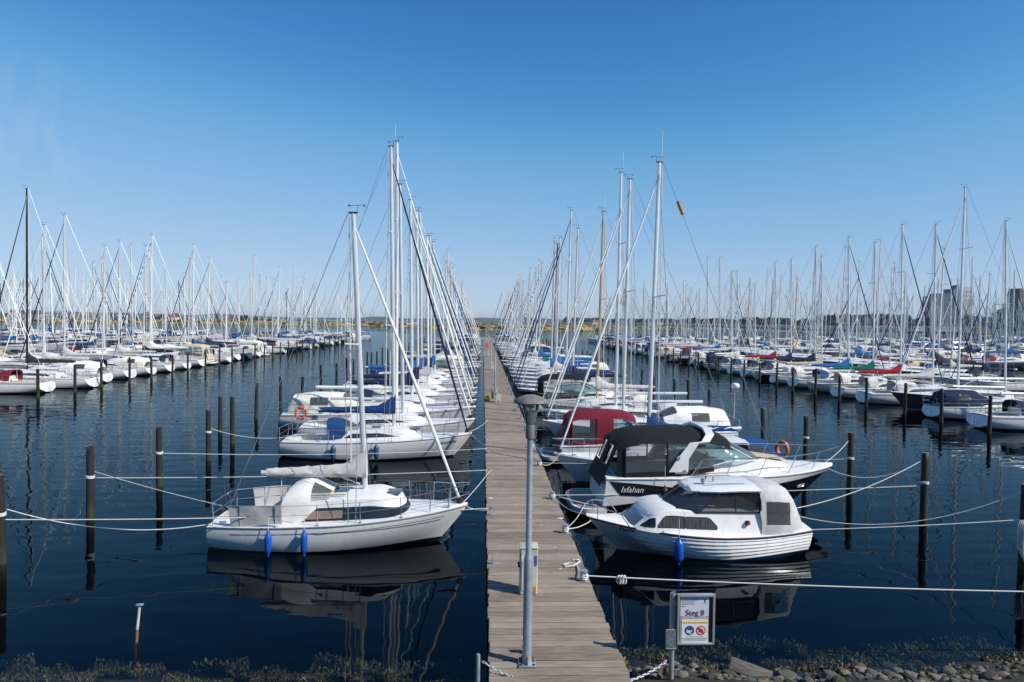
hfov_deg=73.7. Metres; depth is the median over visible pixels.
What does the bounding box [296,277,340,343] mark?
sailboat
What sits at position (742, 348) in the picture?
sailboat
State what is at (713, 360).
sailboat
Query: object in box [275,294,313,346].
sailboat
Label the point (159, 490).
mooring line
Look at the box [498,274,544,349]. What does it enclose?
sailboat
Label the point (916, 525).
mooring line
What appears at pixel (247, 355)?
sailboat
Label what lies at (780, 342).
sailboat
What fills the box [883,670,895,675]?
stone
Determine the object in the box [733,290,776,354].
sailboat
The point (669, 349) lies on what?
sailboat
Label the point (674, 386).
mooring pile
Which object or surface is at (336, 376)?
mooring pile
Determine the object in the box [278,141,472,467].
sailboat
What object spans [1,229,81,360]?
sailboat
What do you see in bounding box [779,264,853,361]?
sailboat
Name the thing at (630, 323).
sailboat
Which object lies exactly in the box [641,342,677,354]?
motorboat
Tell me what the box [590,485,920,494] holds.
mooring line
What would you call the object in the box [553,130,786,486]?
sailboat
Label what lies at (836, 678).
stone
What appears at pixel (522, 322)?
sailboat
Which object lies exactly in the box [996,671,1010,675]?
stone
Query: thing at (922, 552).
mooring pile
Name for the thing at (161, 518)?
mooring line
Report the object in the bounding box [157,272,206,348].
sailboat
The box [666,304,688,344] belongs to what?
sailboat
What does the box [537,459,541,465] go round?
mooring cleat
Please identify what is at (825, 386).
sailboat
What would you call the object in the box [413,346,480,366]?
motorboat
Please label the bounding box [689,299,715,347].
sailboat
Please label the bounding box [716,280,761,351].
sailboat
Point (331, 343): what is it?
sailboat
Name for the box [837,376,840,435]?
mooring pile
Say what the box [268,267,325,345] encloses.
sailboat
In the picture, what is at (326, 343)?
sailboat
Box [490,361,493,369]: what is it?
power pedestal
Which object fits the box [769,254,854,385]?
sailboat
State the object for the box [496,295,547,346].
sailboat
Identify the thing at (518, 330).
sailboat
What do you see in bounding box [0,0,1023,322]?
sky
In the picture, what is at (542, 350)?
sailboat
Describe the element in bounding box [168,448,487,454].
mooring line
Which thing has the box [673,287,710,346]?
sailboat
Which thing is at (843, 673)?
stone
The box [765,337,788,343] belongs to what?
motorboat
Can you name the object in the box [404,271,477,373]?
sailboat
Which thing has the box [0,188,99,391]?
sailboat
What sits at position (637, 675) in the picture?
stone
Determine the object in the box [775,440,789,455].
lifebuoy
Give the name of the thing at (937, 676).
stone
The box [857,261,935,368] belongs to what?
sailboat
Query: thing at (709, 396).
mooring pile
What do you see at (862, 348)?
sailboat
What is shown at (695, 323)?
sailboat
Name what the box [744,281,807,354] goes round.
sailboat
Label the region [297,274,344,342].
sailboat
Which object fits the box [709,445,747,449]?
side window
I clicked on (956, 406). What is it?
sailboat
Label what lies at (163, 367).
sailboat
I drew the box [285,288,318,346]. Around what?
sailboat
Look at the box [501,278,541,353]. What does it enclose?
sailboat
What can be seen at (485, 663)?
chain
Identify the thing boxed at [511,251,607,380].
sailboat
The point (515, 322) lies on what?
sailboat
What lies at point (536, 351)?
sailboat
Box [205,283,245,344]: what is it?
sailboat
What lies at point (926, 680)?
stone
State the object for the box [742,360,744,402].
mooring pile
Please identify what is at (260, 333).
motorboat
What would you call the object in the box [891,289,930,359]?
sailboat
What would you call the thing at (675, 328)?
sailboat
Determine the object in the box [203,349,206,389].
mooring pile
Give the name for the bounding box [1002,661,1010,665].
stone
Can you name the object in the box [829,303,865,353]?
sailboat
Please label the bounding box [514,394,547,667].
pier lamp
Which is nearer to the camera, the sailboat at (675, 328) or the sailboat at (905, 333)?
the sailboat at (905, 333)
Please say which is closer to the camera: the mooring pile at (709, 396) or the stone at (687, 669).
the stone at (687, 669)
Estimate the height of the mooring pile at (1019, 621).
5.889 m
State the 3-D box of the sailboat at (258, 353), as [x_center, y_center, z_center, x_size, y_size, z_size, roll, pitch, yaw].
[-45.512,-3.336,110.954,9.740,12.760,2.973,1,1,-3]
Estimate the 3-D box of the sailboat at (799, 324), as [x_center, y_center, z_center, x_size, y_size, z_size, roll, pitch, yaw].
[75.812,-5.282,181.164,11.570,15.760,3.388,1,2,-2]
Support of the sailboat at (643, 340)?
on the water
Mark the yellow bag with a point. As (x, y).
(487, 398)
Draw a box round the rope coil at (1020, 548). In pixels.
[1017,520,1023,560]
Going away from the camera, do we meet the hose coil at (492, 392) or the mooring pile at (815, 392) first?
the hose coil at (492, 392)
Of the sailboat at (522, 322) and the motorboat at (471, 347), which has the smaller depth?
the sailboat at (522, 322)
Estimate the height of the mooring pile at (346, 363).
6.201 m
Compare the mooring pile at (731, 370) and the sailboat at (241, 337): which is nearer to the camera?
the mooring pile at (731, 370)
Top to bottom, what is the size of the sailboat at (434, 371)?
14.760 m
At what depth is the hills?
6290.64 m
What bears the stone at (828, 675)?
on the shore and harbour bed
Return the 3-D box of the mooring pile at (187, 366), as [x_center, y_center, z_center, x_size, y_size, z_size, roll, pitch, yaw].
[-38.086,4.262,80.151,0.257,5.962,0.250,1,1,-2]
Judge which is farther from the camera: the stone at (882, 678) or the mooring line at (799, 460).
the mooring line at (799, 460)
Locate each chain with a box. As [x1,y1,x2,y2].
[482,661,517,677]
[631,660,667,680]
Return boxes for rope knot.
[616,575,626,583]
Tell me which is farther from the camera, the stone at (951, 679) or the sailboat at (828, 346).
the sailboat at (828, 346)
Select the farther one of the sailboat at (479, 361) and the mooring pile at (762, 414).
the sailboat at (479, 361)
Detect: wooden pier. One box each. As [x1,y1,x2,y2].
[483,337,631,681]
[671,346,1023,433]
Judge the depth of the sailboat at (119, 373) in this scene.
69.63 m
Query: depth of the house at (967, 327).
736.05 m
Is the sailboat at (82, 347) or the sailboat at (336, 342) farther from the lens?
the sailboat at (336, 342)
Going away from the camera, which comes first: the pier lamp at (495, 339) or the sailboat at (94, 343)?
the pier lamp at (495, 339)
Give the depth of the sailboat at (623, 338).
171.69 m
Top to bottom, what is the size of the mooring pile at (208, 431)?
5.881 m
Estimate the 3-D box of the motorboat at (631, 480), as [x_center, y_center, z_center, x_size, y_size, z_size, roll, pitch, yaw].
[6.654,4.606,23.754,9.479,3.453,3.169,1,2,-3]
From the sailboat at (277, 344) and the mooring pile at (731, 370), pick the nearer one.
the mooring pile at (731, 370)
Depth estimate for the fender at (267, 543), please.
18.57 m
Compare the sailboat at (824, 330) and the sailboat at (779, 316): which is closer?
the sailboat at (779, 316)
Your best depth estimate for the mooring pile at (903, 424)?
50.55 m
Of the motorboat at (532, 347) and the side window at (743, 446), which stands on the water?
the motorboat at (532, 347)
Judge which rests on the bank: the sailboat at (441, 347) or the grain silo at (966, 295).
the grain silo at (966, 295)
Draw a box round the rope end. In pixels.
[563,559,581,572]
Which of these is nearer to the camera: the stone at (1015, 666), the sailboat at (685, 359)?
the stone at (1015, 666)
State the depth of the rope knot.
15.11 m
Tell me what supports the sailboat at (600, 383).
on the water
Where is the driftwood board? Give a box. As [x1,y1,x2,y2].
[729,656,772,675]
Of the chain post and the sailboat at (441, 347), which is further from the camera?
the sailboat at (441, 347)
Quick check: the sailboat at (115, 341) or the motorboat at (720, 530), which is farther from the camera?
the sailboat at (115, 341)
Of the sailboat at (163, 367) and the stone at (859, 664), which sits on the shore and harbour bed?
the stone at (859, 664)
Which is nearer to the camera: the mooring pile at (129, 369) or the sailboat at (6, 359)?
the mooring pile at (129, 369)
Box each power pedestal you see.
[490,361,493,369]
[494,388,500,402]
[518,542,538,594]
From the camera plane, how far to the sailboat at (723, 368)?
92.71 m
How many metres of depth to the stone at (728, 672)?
12.33 m
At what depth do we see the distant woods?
827.91 m
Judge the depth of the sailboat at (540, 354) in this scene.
82.61 m
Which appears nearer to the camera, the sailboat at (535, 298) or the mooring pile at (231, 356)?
the mooring pile at (231, 356)
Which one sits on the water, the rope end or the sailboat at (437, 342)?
the sailboat at (437, 342)
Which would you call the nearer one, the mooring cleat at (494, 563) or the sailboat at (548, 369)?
the mooring cleat at (494, 563)
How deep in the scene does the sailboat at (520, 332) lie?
121.41 m
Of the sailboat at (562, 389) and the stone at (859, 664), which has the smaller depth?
the stone at (859, 664)
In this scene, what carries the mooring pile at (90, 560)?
in the water
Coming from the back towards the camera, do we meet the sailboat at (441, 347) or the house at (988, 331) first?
the house at (988, 331)
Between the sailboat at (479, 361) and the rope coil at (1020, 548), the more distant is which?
the sailboat at (479, 361)
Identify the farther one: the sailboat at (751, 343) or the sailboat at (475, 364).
the sailboat at (751, 343)
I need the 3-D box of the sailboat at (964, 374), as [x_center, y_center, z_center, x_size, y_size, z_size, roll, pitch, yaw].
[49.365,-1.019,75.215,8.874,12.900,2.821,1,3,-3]
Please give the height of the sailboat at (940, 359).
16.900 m
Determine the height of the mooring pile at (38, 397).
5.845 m
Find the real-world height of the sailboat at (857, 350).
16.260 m
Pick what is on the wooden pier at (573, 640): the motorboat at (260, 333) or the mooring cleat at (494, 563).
the mooring cleat at (494, 563)
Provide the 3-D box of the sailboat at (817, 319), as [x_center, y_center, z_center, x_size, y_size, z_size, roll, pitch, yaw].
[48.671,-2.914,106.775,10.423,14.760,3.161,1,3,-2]
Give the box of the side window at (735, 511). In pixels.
[699,493,760,512]
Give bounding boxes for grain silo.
[922,285,971,325]
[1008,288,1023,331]
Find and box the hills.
[0,311,975,327]
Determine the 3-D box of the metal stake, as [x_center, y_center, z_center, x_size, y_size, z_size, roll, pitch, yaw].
[-7.385,6.242,13.484,0.199,2.119,0.080,1,2,-2]
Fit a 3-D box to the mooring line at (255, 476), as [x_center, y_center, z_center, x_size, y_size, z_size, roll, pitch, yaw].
[-7.179,4.580,23.579,13.180,0.321,0.022,0,2,-14]
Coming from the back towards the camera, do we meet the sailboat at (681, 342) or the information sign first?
the sailboat at (681, 342)
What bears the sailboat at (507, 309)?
on the water
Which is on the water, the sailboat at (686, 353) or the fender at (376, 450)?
the sailboat at (686, 353)
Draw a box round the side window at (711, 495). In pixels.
[680,493,734,496]
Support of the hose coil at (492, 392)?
on the wooden pier at (573, 640)
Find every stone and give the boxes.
[635,673,642,679]
[641,666,656,673]
[649,671,657,677]
[657,661,668,666]
[677,670,687,677]
[682,666,691,675]
[688,663,697,668]
[689,658,699,664]
[697,665,708,671]
[702,672,713,679]
[706,665,714,670]
[714,675,723,679]
[721,669,736,676]
[745,677,756,681]
[775,669,796,678]
[803,676,813,681]
[821,670,837,681]
[830,675,845,681]
[840,670,851,675]
[851,662,866,667]
[853,666,866,674]
[854,674,863,678]
[864,669,876,676]
[876,674,887,678]
[878,676,888,679]
[880,662,896,667]
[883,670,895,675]
[890,667,903,675]
[891,674,903,678]
[902,673,911,678]
[904,670,917,677]
[912,659,928,670]
[917,677,929,681]
[928,672,941,679]
[940,666,956,673]
[948,677,959,681]
[967,664,976,668]
[980,671,998,678]
[992,676,1001,679]
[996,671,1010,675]
[1000,666,1009,671]
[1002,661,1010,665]
[1011,664,1020,668]
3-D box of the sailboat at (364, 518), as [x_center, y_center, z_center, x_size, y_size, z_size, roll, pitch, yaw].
[-5.021,1.177,19.855,7.508,10.230,2.712,0,2,-1]
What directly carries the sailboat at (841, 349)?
on the water
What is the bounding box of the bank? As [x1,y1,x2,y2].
[558,322,1023,334]
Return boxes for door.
[495,390,498,400]
[521,554,534,590]
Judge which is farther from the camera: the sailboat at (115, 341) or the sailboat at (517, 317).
the sailboat at (517, 317)
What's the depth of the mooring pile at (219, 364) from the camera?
89.64 m
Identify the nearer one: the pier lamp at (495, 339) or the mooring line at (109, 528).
the mooring line at (109, 528)
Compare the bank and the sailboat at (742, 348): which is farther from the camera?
the bank
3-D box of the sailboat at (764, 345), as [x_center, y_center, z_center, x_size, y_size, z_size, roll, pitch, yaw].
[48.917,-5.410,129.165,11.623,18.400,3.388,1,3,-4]
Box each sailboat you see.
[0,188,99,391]
[0,222,112,382]
[0,256,61,364]
[0,264,30,368]
[0,268,55,394]
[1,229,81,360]
[16,215,136,378]
[53,256,136,355]
[54,263,124,360]
[72,244,156,375]
[81,239,174,373]
[83,243,164,353]
[86,263,148,355]
[111,244,190,369]
[112,233,204,366]
[120,259,179,352]
[135,270,189,347]
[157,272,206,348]
[158,259,230,363]
[161,243,240,360]
[175,253,252,358]
[178,278,218,347]
[197,276,239,344]
[199,278,229,347]
[205,282,260,356]
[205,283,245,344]
[206,204,469,560]
[215,280,256,339]
[215,297,253,342]
[222,274,269,339]
[224,254,292,351]
[230,289,263,339]
[241,275,286,352]
[246,277,297,350]
[255,280,303,349]
[256,267,311,348]
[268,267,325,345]
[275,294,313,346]
[278,124,475,430]
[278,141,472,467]
[282,277,328,345]
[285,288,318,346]
[286,274,333,344]
[296,180,475,433]
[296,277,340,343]
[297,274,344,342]
[299,287,337,343]
[310,286,345,342]
[317,196,477,405]
[334,207,476,399]
[339,211,478,392]
[356,233,477,392]
[365,233,477,380]
[380,239,478,377]
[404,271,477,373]
[405,251,481,360]
[405,301,477,354]
[407,249,480,363]
[407,260,479,365]
[413,268,480,353]
[415,282,477,360]
[416,263,475,355]
[423,267,477,349]
[426,273,479,348]
[432,290,476,354]
[437,284,479,343]
[439,291,481,346]
[445,281,481,349]
[459,295,478,346]
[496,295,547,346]
[497,275,545,343]
[497,283,545,348]
[497,286,540,344]
[497,292,530,344]
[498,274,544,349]
[498,285,529,346]
[499,282,528,347]
[499,285,530,352]
[499,291,543,351]
[501,266,559,363]
[501,277,547,354]
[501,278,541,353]
[502,268,574,355]
[504,263,582,370]
[505,260,569,360]
[505,279,532,353]
[507,273,565,364]
[508,241,614,380]
[509,243,610,382]
[510,237,607,368]
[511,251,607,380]
[513,235,613,383]
[514,207,638,391]
[517,217,647,404]
[538,208,680,409]
[542,174,739,436]
[544,152,714,419]
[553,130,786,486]
[604,288,648,345]
[606,299,647,346]
[609,290,647,348]
[609,303,640,346]
[620,280,662,345]
[620,281,661,349]
[620,289,658,347]
[628,297,663,351]
[632,281,674,352]
[634,284,689,353]
[648,281,706,355]
[654,285,703,357]
[661,296,694,341]
[663,256,735,358]
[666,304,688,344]
[667,290,718,361]
[668,287,714,344]
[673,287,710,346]
[677,258,747,363]
[680,290,713,346]
[684,302,710,347]
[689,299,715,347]
[690,272,759,364]
[693,272,753,366]
[694,288,743,349]
[700,270,763,369]
[706,307,733,346]
[708,287,741,351]
[715,281,778,371]
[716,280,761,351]
[722,280,786,350]
[727,260,806,374]
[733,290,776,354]
[740,259,824,377]
[740,268,799,354]
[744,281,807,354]
[753,246,852,380]
[756,275,804,354]
[766,277,836,360]
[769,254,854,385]
[770,281,809,347]
[774,291,817,348]
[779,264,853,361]
[783,294,820,347]
[787,235,884,390]
[792,276,850,361]
[792,310,828,349]
[800,298,839,350]
[806,242,915,392]
[807,245,891,361]
[811,281,854,351]
[819,297,842,352]
[823,261,894,366]
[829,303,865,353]
[830,222,946,399]
[837,235,922,370]
[838,300,881,354]
[853,267,911,355]
[856,221,983,407]
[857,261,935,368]
[864,293,893,357]
[874,271,947,374]
[878,296,922,358]
[890,184,1023,412]
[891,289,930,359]
[902,241,1002,379]
[911,280,968,357]
[921,282,997,383]
[922,218,1023,424]
[926,257,1000,363]
[942,276,1003,364]
[949,274,1023,390]
[961,271,1023,367]
[966,304,1023,435]
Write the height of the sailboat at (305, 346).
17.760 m
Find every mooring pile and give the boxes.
[0,474,9,664]
[36,369,40,438]
[73,365,76,428]
[85,445,94,608]
[100,362,102,422]
[128,357,130,414]
[150,357,152,408]
[155,426,163,567]
[170,355,173,401]
[186,352,188,395]
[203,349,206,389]
[205,410,211,530]
[217,348,220,389]
[218,396,222,489]
[230,397,235,505]
[231,347,232,379]
[253,383,258,467]
[254,344,255,359]
[279,376,281,445]
[301,376,303,392]
[320,365,321,397]
[335,364,337,384]
[345,358,347,380]
[352,359,354,377]
[366,352,367,371]
[640,369,642,391]
[652,373,654,403]
[672,379,675,399]
[686,379,689,405]
[707,388,710,406]
[716,356,719,396]
[730,357,731,400]
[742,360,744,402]
[758,362,760,408]
[760,408,764,439]
[774,363,777,415]
[790,368,793,420]
[801,415,808,524]
[812,368,817,428]
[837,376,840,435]
[844,432,853,569]
[864,377,867,444]
[901,383,907,456]
[916,452,928,606]
[938,389,943,469]
[985,395,992,484]
[1014,483,1023,651]
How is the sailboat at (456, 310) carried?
on the water
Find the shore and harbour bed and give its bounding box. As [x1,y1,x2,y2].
[0,351,1023,681]
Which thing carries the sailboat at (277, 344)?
on the water
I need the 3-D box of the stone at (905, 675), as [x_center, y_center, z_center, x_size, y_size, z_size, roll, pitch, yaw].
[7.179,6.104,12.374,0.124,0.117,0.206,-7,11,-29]
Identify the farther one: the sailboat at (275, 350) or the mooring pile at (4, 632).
the sailboat at (275, 350)
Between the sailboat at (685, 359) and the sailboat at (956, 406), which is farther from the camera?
the sailboat at (685, 359)
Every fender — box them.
[264,518,271,556]
[300,517,307,556]
[330,435,335,461]
[374,434,378,460]
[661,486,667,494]
[674,519,683,565]
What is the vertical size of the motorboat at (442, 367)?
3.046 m
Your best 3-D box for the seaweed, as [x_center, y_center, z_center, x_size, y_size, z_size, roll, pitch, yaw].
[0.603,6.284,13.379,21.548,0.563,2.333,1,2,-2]
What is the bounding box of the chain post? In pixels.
[476,653,479,681]
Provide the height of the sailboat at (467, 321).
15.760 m
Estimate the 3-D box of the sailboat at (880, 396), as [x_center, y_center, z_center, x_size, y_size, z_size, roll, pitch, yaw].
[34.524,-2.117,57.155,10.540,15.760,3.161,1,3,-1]
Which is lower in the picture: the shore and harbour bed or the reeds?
the shore and harbour bed
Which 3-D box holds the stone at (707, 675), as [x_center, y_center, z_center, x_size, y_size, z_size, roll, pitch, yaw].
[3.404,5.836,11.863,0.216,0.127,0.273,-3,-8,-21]
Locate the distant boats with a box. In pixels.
[0,267,1023,358]
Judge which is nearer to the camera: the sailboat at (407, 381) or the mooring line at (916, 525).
the mooring line at (916, 525)
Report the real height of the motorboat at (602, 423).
2.830 m
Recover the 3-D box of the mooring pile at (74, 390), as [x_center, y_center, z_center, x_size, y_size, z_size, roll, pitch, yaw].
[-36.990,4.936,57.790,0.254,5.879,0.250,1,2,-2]
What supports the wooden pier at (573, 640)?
in the water
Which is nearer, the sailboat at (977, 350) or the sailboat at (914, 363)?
the sailboat at (914, 363)
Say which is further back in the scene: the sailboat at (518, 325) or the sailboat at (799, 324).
the sailboat at (799, 324)
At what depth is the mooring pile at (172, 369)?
75.65 m
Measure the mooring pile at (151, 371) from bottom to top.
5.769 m
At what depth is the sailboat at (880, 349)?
138.81 m
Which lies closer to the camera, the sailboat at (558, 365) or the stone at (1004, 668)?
the stone at (1004, 668)
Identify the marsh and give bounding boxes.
[0,318,572,330]
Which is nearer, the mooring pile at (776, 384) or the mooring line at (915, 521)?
the mooring line at (915, 521)
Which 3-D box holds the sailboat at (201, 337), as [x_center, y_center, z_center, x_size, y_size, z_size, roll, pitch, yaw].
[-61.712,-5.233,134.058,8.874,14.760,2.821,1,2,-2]
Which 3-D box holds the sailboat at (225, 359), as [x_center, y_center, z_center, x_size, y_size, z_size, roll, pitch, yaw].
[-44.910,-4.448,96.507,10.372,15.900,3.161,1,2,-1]
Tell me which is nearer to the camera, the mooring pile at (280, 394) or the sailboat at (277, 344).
the mooring pile at (280, 394)
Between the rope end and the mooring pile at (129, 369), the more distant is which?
the mooring pile at (129, 369)
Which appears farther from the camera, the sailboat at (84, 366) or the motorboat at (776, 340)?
the motorboat at (776, 340)
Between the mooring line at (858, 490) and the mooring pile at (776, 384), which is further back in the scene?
the mooring pile at (776, 384)
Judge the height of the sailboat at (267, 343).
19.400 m
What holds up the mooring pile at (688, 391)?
in the water
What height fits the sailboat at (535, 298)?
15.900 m
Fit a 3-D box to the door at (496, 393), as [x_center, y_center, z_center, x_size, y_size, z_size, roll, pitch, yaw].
[-1.021,3.818,47.717,0.270,0.784,0.012,1,2,-2]
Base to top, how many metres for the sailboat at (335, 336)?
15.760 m
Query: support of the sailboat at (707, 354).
on the water
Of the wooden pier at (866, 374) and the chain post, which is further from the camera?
the wooden pier at (866, 374)
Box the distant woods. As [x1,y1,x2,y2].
[562,309,1023,329]
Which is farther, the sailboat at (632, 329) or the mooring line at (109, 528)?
the sailboat at (632, 329)
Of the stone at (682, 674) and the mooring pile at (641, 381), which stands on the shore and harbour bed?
the stone at (682, 674)
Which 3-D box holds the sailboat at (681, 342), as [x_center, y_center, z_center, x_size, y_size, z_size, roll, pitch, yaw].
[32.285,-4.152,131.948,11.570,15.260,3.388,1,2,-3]
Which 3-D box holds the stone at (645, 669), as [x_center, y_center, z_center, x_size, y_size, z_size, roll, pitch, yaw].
[2.434,5.919,12.174,0.279,0.216,0.242,-1,2,-40]
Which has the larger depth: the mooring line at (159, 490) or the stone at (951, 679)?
the mooring line at (159, 490)
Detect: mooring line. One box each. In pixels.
[5,508,491,519]
[7,509,214,529]
[95,470,485,477]
[96,472,222,505]
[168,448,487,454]
[211,428,291,438]
[567,459,837,463]
[588,575,1023,591]
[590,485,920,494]
[797,460,921,507]
[800,492,1021,524]
[812,519,1020,529]
[827,468,904,477]
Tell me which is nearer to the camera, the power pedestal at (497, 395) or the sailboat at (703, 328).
the power pedestal at (497, 395)
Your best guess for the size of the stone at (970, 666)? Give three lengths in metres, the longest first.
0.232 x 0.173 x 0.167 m
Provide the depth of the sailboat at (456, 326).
107.97 m
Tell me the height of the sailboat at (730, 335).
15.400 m
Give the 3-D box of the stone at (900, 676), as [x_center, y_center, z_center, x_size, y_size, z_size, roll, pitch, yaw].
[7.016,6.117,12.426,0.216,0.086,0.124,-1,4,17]
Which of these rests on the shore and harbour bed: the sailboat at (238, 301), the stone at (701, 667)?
the stone at (701, 667)
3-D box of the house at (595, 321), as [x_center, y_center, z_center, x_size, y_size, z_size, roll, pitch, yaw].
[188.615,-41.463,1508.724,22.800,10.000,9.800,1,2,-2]
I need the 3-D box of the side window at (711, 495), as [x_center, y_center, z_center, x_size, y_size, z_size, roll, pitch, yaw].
[5.876,4.441,20.647,1.800,0.602,0.094,1,2,-5]
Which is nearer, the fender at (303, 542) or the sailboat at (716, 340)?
the fender at (303, 542)
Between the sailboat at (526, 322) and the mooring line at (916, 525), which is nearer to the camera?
the mooring line at (916, 525)
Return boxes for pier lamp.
[489,331,493,360]
[492,335,498,390]
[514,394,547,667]
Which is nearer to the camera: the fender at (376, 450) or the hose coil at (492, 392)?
the fender at (376, 450)
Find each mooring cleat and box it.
[489,552,499,564]
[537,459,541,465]
[549,491,555,499]
[561,523,568,533]
[579,569,588,582]
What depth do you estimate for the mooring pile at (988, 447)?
41.85 m
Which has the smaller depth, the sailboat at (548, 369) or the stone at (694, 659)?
the stone at (694, 659)
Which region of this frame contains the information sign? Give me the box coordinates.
[665,590,714,678]
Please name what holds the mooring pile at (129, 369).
in the water
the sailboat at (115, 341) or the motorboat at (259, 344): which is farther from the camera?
the motorboat at (259, 344)
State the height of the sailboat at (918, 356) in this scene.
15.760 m
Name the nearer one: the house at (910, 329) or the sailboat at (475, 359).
the sailboat at (475, 359)
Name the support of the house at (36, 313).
on the marsh
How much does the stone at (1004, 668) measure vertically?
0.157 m
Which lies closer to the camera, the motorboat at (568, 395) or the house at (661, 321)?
the motorboat at (568, 395)
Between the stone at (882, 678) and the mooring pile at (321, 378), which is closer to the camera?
the stone at (882, 678)
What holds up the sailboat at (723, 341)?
on the water
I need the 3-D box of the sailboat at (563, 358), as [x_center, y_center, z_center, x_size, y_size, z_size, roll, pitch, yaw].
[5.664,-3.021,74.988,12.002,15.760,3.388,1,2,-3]
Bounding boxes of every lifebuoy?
[294,406,307,419]
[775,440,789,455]
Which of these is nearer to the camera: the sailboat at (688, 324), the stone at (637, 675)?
the stone at (637, 675)
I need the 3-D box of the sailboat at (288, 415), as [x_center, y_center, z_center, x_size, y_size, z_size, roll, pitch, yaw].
[-7.877,-3.606,40.680,11.740,18.600,3.388,1,1,-4]
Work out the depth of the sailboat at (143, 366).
74.38 m
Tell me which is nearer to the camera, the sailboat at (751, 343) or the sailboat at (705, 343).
the sailboat at (705, 343)
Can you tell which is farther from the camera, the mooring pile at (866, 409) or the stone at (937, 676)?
the mooring pile at (866, 409)
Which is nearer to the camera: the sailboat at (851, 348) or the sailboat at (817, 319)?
the sailboat at (817, 319)
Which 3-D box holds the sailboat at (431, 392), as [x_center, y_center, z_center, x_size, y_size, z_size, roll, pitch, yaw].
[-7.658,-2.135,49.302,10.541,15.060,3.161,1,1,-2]
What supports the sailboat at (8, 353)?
on the water
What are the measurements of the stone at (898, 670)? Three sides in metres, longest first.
0.313 x 0.246 x 0.168 m
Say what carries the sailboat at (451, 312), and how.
on the water
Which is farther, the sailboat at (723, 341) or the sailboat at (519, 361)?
the sailboat at (723, 341)
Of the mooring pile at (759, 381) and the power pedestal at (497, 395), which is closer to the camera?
the power pedestal at (497, 395)
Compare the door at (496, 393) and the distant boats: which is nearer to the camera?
the door at (496, 393)
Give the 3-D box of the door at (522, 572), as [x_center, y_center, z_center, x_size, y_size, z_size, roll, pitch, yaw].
[0.333,4.836,14.281,0.270,0.784,0.012,1,2,-2]
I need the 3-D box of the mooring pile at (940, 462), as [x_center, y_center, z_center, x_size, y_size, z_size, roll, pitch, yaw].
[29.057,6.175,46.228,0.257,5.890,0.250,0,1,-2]
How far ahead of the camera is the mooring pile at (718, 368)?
90.20 m
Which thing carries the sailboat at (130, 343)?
on the water
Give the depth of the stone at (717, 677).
11.81 m
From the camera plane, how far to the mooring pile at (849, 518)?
26.71 m
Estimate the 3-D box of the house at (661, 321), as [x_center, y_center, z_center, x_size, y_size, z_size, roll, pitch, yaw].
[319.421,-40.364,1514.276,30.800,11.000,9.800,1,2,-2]
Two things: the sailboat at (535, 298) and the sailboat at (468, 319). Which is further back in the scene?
the sailboat at (468, 319)
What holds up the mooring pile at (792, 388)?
in the water
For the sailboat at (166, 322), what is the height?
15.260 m
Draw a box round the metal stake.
[134,603,143,666]
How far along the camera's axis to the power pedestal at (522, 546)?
14.29 m
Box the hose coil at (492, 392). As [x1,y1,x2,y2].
[491,387,493,398]
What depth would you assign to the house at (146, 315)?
778.47 m
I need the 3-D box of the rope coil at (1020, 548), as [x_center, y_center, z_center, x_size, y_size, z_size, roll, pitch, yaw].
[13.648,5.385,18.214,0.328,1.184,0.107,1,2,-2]
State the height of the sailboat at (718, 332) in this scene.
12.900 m
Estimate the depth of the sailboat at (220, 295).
143.46 m
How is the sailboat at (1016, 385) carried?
on the water
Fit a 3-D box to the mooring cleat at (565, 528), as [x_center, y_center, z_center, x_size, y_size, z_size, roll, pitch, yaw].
[1.451,5.094,18.548,0.209,0.240,0.207,1,2,-2]
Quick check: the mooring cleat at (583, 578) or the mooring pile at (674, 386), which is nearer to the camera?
the mooring cleat at (583, 578)
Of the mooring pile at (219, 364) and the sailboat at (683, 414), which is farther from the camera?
the mooring pile at (219, 364)
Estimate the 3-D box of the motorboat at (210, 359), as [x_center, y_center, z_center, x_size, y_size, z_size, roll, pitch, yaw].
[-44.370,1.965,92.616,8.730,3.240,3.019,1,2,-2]
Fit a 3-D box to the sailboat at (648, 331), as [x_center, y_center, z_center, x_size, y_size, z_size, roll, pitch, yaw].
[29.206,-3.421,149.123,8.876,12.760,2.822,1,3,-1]
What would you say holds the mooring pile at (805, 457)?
in the water
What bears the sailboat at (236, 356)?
on the water
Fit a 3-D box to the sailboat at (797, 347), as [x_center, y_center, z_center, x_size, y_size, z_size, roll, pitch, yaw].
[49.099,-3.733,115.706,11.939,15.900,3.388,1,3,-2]
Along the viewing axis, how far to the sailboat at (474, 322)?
150.82 m
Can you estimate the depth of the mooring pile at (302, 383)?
51.68 m
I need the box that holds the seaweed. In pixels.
[0,633,1023,681]
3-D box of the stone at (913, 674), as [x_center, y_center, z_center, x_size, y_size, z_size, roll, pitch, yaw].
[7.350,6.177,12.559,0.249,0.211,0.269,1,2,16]
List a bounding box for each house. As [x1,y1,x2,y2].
[10,310,41,318]
[141,312,153,319]
[169,313,178,319]
[592,320,602,324]
[649,320,662,324]
[908,326,921,330]
[923,325,969,331]
[969,327,991,333]
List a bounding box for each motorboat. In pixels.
[153,344,217,364]
[221,340,269,355]
[257,331,275,342]
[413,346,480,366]
[432,355,466,373]
[457,339,474,348]
[500,346,549,359]
[520,374,629,417]
[540,408,688,467]
[565,422,838,514]
[586,475,813,566]
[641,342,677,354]
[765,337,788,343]
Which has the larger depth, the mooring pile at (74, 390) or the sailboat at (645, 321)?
the sailboat at (645, 321)
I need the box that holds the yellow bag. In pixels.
[484,396,490,400]
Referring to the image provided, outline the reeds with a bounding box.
[0,316,693,330]
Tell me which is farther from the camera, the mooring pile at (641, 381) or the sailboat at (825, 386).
the sailboat at (825, 386)

